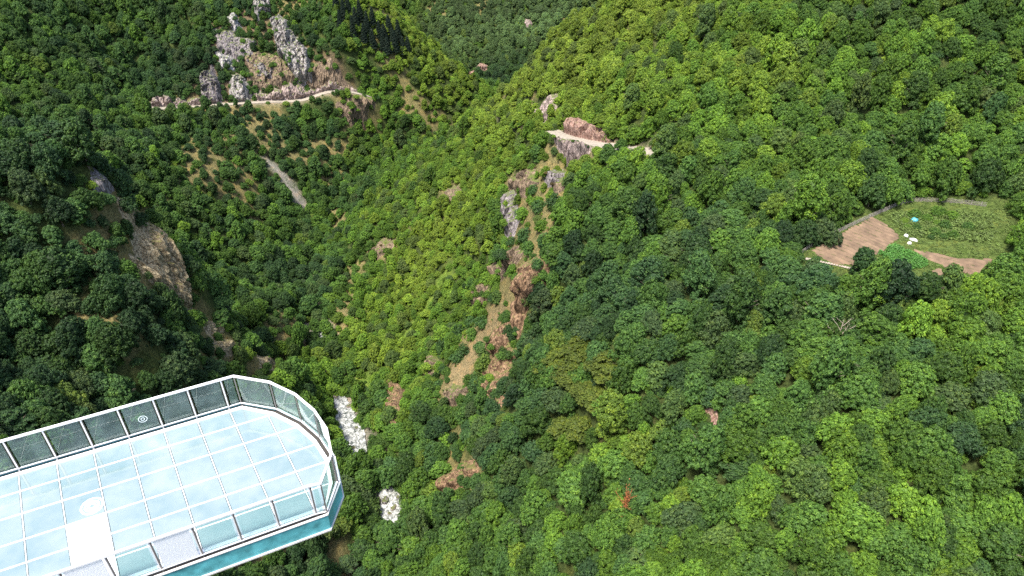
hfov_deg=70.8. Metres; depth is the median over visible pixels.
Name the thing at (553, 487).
broadleaf tree
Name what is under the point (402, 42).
conifer
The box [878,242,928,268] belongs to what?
bean bed
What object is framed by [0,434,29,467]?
broadleaf tree
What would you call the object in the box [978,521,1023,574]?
broadleaf tree
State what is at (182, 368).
broadleaf tree
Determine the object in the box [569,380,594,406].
broadleaf tree
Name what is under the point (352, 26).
conifer
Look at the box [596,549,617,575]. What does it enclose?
broadleaf tree
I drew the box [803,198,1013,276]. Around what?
meadow grass
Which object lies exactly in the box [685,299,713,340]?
broadleaf tree
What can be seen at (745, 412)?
broadleaf tree
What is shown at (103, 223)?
bush
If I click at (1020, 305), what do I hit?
broadleaf tree
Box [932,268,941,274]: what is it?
field
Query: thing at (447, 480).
rock outcrop
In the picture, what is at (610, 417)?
broadleaf tree
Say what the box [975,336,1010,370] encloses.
broadleaf tree
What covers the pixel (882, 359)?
broadleaf tree
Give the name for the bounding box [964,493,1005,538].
broadleaf tree
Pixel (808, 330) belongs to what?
broadleaf tree
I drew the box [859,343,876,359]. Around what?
broadleaf tree
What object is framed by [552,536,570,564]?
broadleaf tree
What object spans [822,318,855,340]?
dead tree
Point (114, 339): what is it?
broadleaf tree
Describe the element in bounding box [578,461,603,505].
broadleaf tree
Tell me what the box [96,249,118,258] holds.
bush
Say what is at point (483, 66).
rock outcrop
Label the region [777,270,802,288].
broadleaf tree
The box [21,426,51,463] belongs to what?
broadleaf tree
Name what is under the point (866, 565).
broadleaf tree
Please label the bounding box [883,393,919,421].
broadleaf tree
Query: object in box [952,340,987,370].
broadleaf tree
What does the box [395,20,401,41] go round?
conifer
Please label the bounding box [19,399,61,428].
broadleaf tree
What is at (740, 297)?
broadleaf tree
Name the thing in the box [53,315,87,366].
broadleaf tree
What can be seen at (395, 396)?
rock outcrop
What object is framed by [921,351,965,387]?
broadleaf tree
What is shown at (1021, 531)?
broadleaf tree
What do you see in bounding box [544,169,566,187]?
rock outcrop
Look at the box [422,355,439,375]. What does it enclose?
rock outcrop
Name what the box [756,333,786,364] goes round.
broadleaf tree
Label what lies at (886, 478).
broadleaf tree
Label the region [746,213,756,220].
broadleaf tree
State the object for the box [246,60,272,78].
rock outcrop
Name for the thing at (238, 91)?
rock outcrop
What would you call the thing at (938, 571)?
broadleaf tree
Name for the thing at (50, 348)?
broadleaf tree
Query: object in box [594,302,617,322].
broadleaf tree
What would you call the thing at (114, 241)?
bush
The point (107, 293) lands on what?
broadleaf tree
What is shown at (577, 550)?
broadleaf tree
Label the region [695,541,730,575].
broadleaf tree
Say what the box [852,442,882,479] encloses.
broadleaf tree
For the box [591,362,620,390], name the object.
broadleaf tree
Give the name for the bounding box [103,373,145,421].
broadleaf tree
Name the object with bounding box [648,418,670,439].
broadleaf tree
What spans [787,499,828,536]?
broadleaf tree
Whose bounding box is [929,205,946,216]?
bush
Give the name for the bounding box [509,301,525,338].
rock outcrop
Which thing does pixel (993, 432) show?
broadleaf tree
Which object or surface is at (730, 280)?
broadleaf tree
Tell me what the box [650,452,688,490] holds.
broadleaf tree
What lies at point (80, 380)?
broadleaf tree
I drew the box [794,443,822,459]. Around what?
broadleaf tree
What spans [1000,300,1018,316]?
broadleaf tree
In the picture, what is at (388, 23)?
conifer
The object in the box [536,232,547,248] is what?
bush
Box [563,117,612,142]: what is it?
rock outcrop
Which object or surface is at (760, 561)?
broadleaf tree
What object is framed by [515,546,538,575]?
broadleaf tree
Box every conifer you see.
[332,0,339,7]
[336,9,343,28]
[340,0,345,19]
[345,0,351,14]
[349,16,357,36]
[352,6,360,26]
[356,0,363,21]
[360,22,367,43]
[363,11,370,35]
[368,29,377,48]
[369,6,376,25]
[376,20,380,38]
[379,28,385,50]
[381,24,389,40]
[383,37,392,54]
[385,15,392,34]
[391,29,399,54]
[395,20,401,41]
[399,36,405,54]
[404,36,411,55]
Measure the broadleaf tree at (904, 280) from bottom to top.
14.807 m
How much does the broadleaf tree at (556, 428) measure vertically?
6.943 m
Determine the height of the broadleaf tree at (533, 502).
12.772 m
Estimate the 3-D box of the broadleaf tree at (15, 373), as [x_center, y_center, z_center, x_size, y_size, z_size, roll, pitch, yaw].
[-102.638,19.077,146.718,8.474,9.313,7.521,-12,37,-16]
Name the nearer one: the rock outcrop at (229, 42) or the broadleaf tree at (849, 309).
the broadleaf tree at (849, 309)
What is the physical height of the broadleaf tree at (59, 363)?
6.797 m
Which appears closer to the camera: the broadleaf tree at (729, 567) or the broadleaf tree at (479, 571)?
the broadleaf tree at (729, 567)
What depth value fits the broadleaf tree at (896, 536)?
117.17 m
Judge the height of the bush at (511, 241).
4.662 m
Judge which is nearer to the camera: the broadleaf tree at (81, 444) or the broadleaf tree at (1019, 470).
the broadleaf tree at (1019, 470)
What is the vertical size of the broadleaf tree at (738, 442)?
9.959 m
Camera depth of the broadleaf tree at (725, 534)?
133.17 m
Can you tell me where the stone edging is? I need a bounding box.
[804,258,850,269]
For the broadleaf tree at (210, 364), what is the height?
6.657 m
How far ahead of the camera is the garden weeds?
163.99 m
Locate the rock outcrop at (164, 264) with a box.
[128,222,192,310]
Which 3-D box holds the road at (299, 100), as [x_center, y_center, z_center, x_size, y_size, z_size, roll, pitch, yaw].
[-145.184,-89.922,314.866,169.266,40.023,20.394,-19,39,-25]
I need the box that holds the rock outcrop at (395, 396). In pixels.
[385,379,404,423]
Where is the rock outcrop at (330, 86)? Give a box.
[308,80,357,94]
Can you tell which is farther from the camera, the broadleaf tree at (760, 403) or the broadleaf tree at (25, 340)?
the broadleaf tree at (25, 340)
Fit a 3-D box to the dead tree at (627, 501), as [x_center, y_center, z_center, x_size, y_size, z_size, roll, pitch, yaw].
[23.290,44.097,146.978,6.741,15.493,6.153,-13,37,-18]
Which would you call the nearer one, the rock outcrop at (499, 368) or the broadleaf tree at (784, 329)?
the broadleaf tree at (784, 329)
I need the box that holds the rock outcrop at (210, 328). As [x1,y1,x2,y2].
[203,321,224,340]
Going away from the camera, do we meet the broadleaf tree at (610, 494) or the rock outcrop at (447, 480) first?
the broadleaf tree at (610, 494)
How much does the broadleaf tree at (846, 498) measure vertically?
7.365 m
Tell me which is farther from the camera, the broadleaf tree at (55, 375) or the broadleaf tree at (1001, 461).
the broadleaf tree at (55, 375)
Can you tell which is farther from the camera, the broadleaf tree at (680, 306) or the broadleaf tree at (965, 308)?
the broadleaf tree at (680, 306)
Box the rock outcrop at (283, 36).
[269,14,311,85]
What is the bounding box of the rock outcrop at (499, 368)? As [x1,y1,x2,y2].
[481,321,516,406]
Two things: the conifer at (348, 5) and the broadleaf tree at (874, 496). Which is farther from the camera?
the conifer at (348, 5)
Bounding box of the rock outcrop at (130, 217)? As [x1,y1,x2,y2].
[116,197,136,231]
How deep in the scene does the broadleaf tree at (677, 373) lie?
149.97 m
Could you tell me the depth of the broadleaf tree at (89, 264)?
164.41 m
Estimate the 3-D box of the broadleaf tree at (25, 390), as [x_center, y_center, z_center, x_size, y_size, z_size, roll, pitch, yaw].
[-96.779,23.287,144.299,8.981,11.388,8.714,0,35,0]
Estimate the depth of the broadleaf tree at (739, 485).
134.22 m
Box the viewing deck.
[0,375,343,575]
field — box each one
[812,217,898,264]
[914,249,991,273]
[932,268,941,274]
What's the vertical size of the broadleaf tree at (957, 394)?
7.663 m
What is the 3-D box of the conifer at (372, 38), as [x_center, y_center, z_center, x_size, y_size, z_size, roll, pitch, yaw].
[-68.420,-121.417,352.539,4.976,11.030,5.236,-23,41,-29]
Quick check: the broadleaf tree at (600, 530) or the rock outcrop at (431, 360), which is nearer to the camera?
the broadleaf tree at (600, 530)
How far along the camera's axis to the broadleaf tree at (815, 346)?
137.94 m
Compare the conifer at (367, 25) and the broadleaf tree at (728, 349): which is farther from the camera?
the conifer at (367, 25)
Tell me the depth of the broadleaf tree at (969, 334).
132.46 m
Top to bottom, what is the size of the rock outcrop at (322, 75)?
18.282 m
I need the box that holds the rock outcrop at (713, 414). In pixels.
[705,406,717,424]
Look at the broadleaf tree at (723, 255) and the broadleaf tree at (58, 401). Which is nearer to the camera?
the broadleaf tree at (58, 401)
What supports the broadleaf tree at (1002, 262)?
on the terrain at (176, 408)
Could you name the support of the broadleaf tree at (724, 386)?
on the terrain at (176, 408)
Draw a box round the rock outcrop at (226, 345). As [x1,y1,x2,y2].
[212,338,234,357]
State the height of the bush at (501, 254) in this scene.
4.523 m
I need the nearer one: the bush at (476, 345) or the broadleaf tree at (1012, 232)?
the broadleaf tree at (1012, 232)
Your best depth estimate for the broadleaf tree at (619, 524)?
145.72 m
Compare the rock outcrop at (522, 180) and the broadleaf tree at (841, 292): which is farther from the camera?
the rock outcrop at (522, 180)
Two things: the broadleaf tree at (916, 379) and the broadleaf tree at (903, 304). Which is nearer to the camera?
the broadleaf tree at (916, 379)
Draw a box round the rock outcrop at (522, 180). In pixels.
[508,168,539,197]
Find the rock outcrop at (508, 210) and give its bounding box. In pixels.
[500,189,519,237]
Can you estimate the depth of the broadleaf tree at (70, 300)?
158.99 m
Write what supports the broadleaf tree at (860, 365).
on the terrain at (176, 408)
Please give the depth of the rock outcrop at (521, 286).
196.01 m
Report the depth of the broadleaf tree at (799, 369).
137.27 m
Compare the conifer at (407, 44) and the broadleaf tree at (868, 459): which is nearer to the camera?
the broadleaf tree at (868, 459)
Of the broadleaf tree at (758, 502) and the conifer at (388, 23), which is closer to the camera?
the broadleaf tree at (758, 502)
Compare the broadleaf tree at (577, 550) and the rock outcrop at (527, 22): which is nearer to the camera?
the broadleaf tree at (577, 550)
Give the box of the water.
[318,321,400,524]
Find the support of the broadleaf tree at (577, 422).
on the terrain at (176, 408)
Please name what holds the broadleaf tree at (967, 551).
on the terrain at (176, 408)
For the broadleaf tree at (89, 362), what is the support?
on the terrain at (176, 408)
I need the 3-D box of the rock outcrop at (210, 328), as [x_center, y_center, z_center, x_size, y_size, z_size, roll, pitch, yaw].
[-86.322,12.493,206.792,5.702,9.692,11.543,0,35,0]
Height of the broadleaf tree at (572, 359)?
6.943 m
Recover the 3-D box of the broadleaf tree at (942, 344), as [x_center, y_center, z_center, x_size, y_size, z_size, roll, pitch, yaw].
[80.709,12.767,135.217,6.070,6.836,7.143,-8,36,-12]
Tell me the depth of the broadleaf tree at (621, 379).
156.44 m
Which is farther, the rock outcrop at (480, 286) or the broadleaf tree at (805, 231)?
the rock outcrop at (480, 286)
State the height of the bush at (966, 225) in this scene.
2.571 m
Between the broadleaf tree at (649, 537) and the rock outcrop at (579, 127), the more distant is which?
the rock outcrop at (579, 127)
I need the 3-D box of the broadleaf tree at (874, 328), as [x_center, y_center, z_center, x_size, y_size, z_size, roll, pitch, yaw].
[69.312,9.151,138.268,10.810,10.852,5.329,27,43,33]
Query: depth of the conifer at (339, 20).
342.89 m
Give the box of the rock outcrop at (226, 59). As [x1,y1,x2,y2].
[215,50,236,70]
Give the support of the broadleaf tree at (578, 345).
on the terrain at (176, 408)
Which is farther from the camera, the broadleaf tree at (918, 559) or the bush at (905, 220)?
the bush at (905, 220)
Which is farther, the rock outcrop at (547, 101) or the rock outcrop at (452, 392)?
the rock outcrop at (547, 101)
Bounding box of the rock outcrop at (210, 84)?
[199,64,223,103]
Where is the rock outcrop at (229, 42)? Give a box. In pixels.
[211,28,256,62]
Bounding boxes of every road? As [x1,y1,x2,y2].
[152,90,370,108]
[543,122,652,155]
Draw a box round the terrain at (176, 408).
[0,0,1023,575]
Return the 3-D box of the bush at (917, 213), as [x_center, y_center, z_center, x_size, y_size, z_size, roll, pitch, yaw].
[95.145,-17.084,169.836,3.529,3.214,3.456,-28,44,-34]
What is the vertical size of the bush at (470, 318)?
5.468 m
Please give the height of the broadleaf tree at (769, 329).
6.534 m
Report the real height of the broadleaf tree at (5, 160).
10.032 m
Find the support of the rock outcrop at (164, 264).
on the terrain at (176, 408)
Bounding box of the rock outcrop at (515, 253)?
[486,246,523,281]
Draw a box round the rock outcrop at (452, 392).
[442,383,469,406]
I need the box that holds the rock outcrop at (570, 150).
[554,137,593,166]
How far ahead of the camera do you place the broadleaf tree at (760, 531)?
129.19 m
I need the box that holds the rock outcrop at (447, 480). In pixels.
[435,465,464,491]
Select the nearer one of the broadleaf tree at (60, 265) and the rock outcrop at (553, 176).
the broadleaf tree at (60, 265)
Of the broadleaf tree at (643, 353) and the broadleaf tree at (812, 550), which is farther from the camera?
the broadleaf tree at (643, 353)
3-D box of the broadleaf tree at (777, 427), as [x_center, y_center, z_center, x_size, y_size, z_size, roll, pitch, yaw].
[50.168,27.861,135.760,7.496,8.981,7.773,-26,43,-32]
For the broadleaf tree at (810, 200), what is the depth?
156.30 m
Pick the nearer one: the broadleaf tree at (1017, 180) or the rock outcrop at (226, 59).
the broadleaf tree at (1017, 180)
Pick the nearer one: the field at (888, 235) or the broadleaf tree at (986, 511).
the broadleaf tree at (986, 511)
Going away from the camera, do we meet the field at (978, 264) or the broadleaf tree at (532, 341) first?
the field at (978, 264)
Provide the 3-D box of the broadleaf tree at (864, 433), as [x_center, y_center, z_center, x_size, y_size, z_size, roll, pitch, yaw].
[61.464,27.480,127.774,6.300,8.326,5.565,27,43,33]
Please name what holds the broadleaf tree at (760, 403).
on the terrain at (176, 408)
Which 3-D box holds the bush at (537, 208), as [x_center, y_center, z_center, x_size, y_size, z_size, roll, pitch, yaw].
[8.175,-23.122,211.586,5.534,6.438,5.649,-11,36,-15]
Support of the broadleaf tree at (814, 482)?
on the terrain at (176, 408)
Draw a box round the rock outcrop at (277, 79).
[244,50,296,92]
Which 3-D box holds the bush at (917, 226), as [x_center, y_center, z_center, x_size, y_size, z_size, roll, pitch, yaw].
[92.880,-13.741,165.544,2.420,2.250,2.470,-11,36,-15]
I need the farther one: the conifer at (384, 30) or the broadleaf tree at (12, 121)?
the conifer at (384, 30)
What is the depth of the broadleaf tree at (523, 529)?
169.97 m
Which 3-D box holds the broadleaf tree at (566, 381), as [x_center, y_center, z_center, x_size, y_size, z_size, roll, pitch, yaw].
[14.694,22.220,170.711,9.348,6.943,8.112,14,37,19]
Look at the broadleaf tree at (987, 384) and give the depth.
122.94 m
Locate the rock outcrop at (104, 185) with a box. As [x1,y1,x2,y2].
[90,168,114,194]
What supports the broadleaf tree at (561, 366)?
on the terrain at (176, 408)
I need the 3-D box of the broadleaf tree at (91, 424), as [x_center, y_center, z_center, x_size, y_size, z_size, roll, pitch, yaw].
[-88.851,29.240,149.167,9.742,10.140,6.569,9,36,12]
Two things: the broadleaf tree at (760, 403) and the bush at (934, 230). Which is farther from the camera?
the bush at (934, 230)
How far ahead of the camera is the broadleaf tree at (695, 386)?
146.97 m
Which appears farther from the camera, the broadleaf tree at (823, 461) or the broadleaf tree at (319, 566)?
the broadleaf tree at (319, 566)
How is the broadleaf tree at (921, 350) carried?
on the terrain at (176, 408)
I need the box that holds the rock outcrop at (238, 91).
[229,73,252,101]
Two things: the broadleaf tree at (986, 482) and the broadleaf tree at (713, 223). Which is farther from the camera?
the broadleaf tree at (713, 223)
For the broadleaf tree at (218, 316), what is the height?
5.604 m
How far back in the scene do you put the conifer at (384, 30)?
353.31 m
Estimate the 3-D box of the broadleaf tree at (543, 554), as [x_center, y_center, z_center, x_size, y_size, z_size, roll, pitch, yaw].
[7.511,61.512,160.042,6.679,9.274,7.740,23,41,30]
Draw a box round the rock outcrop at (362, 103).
[335,94,379,129]
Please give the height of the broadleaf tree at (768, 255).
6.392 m
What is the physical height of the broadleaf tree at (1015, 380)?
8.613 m
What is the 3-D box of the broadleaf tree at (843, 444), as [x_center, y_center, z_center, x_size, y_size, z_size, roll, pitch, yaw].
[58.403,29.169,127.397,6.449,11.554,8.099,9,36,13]
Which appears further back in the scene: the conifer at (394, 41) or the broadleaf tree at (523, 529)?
the conifer at (394, 41)
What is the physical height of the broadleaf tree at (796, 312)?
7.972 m
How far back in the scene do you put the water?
228.78 m
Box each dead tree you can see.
[616,478,636,516]
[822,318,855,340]
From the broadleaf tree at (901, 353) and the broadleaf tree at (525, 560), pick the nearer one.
the broadleaf tree at (901, 353)
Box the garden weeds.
[889,209,995,241]
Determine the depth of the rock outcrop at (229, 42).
341.28 m
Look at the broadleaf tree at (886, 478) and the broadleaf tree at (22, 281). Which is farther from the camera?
the broadleaf tree at (22, 281)
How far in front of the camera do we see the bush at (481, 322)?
218.93 m
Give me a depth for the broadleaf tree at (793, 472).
127.95 m
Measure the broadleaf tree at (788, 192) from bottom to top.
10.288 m
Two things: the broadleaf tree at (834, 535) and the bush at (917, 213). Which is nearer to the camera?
the broadleaf tree at (834, 535)
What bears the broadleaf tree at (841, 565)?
on the terrain at (176, 408)
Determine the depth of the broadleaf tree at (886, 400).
128.40 m
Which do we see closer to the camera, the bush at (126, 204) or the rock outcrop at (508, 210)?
the bush at (126, 204)
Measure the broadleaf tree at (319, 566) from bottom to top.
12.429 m
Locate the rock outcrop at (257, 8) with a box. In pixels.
[251,0,270,20]
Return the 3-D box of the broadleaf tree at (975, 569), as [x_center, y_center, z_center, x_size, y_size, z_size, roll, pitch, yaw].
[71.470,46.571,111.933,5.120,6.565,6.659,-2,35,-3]
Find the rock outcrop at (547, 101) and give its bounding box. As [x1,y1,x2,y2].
[534,93,557,121]
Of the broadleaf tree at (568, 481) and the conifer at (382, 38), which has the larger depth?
the conifer at (382, 38)
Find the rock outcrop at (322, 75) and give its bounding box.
[306,57,350,89]
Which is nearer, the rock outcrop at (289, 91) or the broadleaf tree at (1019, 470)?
the broadleaf tree at (1019, 470)
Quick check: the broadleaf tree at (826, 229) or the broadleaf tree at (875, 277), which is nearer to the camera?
the broadleaf tree at (875, 277)
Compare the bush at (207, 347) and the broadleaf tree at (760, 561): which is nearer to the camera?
the broadleaf tree at (760, 561)
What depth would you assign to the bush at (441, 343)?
237.47 m
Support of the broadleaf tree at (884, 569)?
on the terrain at (176, 408)
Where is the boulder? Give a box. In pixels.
[382,496,388,503]
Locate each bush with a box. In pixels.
[96,214,110,227]
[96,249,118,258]
[109,235,123,247]
[118,196,137,213]
[134,211,149,226]
[198,337,214,352]
[436,337,444,347]
[437,363,445,373]
[448,351,463,363]
[451,324,464,335]
[455,343,469,356]
[463,315,475,327]
[472,341,482,351]
[473,314,487,329]
[492,248,508,261]
[505,236,515,245]
[516,227,530,243]
[527,184,537,194]
[529,199,544,214]
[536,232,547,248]
[544,192,559,209]
[900,217,909,222]
[907,209,922,217]
[911,223,922,229]
[921,214,932,220]
[927,234,934,239]
[928,227,941,235]
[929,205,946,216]
[937,220,952,229]
[939,233,948,238]
[945,211,960,219]
[947,230,959,237]
[961,222,974,230]
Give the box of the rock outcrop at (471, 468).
[460,458,479,477]
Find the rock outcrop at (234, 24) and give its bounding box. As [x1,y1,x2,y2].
[227,12,241,30]
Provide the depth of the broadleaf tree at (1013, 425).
119.99 m
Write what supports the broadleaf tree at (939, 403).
on the terrain at (176, 408)
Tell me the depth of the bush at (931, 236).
161.99 m
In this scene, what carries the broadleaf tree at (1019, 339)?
on the terrain at (176, 408)
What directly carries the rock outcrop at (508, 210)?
on the terrain at (176, 408)
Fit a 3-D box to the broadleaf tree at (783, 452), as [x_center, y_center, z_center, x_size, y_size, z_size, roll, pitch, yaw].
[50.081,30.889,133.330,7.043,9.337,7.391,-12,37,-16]
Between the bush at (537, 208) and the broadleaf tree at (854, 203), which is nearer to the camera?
the broadleaf tree at (854, 203)
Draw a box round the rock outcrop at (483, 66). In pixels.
[469,63,487,74]
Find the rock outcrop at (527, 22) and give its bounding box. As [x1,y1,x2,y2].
[524,18,531,26]
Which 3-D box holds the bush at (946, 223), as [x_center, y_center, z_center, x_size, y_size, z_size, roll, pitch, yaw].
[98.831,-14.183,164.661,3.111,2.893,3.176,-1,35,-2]
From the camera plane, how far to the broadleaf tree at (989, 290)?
135.64 m
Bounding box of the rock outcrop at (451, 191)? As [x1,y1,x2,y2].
[444,184,461,203]
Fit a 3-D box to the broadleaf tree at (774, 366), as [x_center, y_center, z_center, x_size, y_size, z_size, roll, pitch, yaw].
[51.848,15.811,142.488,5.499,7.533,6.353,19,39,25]
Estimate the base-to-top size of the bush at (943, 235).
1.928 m
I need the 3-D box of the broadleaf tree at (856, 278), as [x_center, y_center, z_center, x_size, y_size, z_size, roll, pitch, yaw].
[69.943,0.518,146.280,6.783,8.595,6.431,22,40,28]
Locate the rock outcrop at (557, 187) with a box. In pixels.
[552,181,565,193]
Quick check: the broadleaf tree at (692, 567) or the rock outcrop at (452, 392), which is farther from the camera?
the rock outcrop at (452, 392)
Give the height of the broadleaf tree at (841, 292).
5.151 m
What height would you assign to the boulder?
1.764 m
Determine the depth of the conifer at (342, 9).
345.92 m
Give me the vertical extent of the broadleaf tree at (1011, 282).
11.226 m
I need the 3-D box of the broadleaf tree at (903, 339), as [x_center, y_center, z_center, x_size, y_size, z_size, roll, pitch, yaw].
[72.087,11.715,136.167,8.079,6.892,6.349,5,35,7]
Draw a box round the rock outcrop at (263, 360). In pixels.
[257,355,275,370]
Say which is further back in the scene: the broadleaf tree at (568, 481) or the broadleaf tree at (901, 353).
the broadleaf tree at (568, 481)
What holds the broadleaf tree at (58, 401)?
on the terrain at (176, 408)
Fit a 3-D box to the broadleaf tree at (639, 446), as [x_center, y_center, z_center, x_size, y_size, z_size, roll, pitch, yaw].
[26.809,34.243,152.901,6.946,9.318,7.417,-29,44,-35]
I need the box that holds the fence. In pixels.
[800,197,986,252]
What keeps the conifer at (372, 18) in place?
on the terrain at (176, 408)
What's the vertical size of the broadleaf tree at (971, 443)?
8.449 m
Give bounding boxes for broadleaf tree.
[0,126,7,138]
[0,150,27,180]
[0,292,7,310]
[0,359,24,391]
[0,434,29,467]
[1,114,24,128]
[4,297,51,333]
[5,136,39,171]
[6,378,55,405]
[7,167,49,207]
[9,266,51,302]
[11,327,46,363]
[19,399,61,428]
[20,249,48,294]
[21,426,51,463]
[26,363,68,386]
[28,293,66,323]
[29,141,69,184]
[32,386,77,414]
[34,330,62,360]
[36,244,94,293]
[45,289,81,315]
[47,354,77,378]
[52,380,88,409]
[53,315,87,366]
[63,406,106,443]
[66,367,97,396]
[69,250,94,273]
[74,438,100,450]
[76,341,113,378]
[84,273,132,318]
[90,321,139,374]
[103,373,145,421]
[118,273,146,291]
[133,394,164,430]
[158,351,200,397]
[202,356,226,373]
[212,308,229,327]
[302,534,328,558]
[305,553,333,575]
[469,565,492,575]
[504,518,528,541]
[507,541,524,566]
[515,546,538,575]
[519,489,547,527]
[527,337,540,344]
[529,545,558,575]
[532,356,561,378]
[532,451,556,475]
[546,346,567,366]
[546,357,567,382]
[546,415,576,438]
[546,465,565,498]
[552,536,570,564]
[556,370,578,392]
[556,470,589,507]
[559,529,594,571]
[560,336,589,355]
[564,347,588,371]
[564,413,591,443]
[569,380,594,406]
[571,455,602,495]
[574,555,599,575]
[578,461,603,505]
[579,385,604,412]
[582,350,619,374]
[588,514,615,554]
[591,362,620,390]
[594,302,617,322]
[594,387,627,440]
[596,448,630,478]
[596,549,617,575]
[598,508,644,542]
[602,482,627,504]
[605,360,636,394]
[617,469,653,497]
[620,430,654,467]
[620,545,647,572]
[630,303,656,329]
[630,338,663,366]
[630,524,661,551]
[641,360,669,389]
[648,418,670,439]
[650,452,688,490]
[651,427,682,465]
[653,313,690,339]
[660,361,688,392]
[660,387,689,424]
[660,500,704,535]
[663,298,691,319]
[668,557,709,575]
[678,525,706,560]
[679,371,706,405]
[684,356,718,387]
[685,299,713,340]
[685,423,728,478]
[687,473,719,513]
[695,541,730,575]
[696,309,731,349]
[698,483,739,525]
[700,213,728,234]
[700,520,737,547]
[706,199,729,211]
[707,284,732,310]
[708,336,742,382]
[710,252,730,271]
[713,377,739,404]
[714,331,745,350]
[715,557,743,575]
[718,428,755,466]
[718,458,752,481]
[721,275,737,287]
[723,402,759,437]
[724,201,754,216]
[724,268,762,336]
[728,240,759,274]
[728,393,775,430]
[728,477,748,503]
[735,546,783,575]
[736,480,776,519]
[737,264,760,275]
[738,516,782,555]
[740,296,772,324]
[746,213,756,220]
[753,219,781,242]
[755,415,798,446]
[756,323,779,345]
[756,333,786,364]
[759,247,781,271]
[759,435,803,469]
[760,352,788,384]
[768,396,794,420]
[771,320,799,345]
[772,255,804,277]
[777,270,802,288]
[778,301,804,321]
[778,455,810,497]
[779,185,797,203]
[781,219,821,246]
[782,346,801,368]
[782,377,816,412]
[783,171,828,224]
[786,318,827,347]
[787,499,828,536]
[788,528,834,575]
[790,355,818,386]
[791,463,833,505]
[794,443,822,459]
[795,262,840,294]
[795,337,831,358]
[796,290,844,330]
[797,287,829,316]
[801,386,841,424]
[805,454,832,475]
[808,335,856,406]
[810,517,847,556]
[813,552,857,575]
[814,216,843,247]
[814,412,853,441]
[822,171,847,189]
[822,178,830,198]
[822,425,861,469]
[827,202,853,223]
[828,488,858,522]
[828,501,886,556]
[833,287,845,297]
[834,336,865,386]
[834,372,884,415]
[836,291,859,323]
[839,317,867,345]
[844,271,865,306]
[846,190,859,214]
[848,255,892,317]
[848,548,879,575]
[850,352,871,376]
[850,423,875,446]
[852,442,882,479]
[856,311,900,346]
[856,483,893,521]
[857,406,892,441]
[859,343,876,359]
[859,468,900,494]
[865,346,896,383]
[867,522,913,564]
[871,438,892,472]
[872,257,920,308]
[872,396,893,418]
[874,302,904,328]
[874,342,918,362]
[875,560,901,575]
[876,332,912,354]
[880,129,894,146]
[880,417,924,471]
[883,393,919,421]
[883,482,921,517]
[886,297,912,319]
[888,424,962,474]
[890,361,939,400]
[890,540,940,575]
[897,299,934,339]
[898,494,943,530]
[901,406,947,427]
[904,337,935,362]
[911,455,953,501]
[916,394,950,433]
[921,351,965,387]
[921,522,959,568]
[925,381,972,416]
[927,567,951,575]
[930,337,954,354]
[935,466,971,514]
[935,532,982,574]
[940,291,988,343]
[944,344,978,386]
[944,510,987,546]
[946,420,987,460]
[947,319,986,346]
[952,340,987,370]
[953,306,1003,337]
[953,563,982,574]
[960,272,987,292]
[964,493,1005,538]
[966,278,1003,314]
[966,369,1009,410]
[968,468,1005,501]
[971,390,1022,424]
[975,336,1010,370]
[977,252,1023,287]
[978,420,1009,450]
[978,446,1016,491]
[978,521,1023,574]
[987,332,1016,357]
[987,556,1023,575]
[992,270,1023,306]
[994,350,1023,374]
[996,491,1023,534]
[999,368,1023,393]
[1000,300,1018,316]
[1005,222,1023,246]
[1006,327,1023,354]
[1006,392,1023,433]
[1006,460,1023,496]
[1007,170,1023,195]
[1009,520,1023,558]
[1011,236,1023,262]
[1016,299,1023,318]
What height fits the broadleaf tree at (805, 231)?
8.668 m
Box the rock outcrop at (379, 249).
[368,237,395,259]
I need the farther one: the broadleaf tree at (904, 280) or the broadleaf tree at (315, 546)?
the broadleaf tree at (315, 546)
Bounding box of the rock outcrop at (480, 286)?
[470,282,489,307]
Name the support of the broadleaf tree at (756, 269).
on the terrain at (176, 408)
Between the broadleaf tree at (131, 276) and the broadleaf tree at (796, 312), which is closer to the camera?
the broadleaf tree at (796, 312)
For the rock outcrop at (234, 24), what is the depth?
344.64 m
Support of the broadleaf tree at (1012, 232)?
on the terrain at (176, 408)
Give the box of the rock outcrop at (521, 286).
[509,255,549,313]
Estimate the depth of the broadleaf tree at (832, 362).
130.48 m
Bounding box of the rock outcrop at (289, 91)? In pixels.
[253,82,311,100]
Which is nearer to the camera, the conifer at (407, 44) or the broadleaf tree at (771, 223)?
the broadleaf tree at (771, 223)
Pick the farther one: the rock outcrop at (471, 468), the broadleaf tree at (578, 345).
the rock outcrop at (471, 468)
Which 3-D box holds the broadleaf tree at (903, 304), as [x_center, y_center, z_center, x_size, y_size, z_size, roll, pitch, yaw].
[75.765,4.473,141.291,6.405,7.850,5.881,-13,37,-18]
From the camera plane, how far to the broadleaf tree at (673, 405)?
147.64 m
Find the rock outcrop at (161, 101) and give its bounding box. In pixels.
[149,95,201,106]

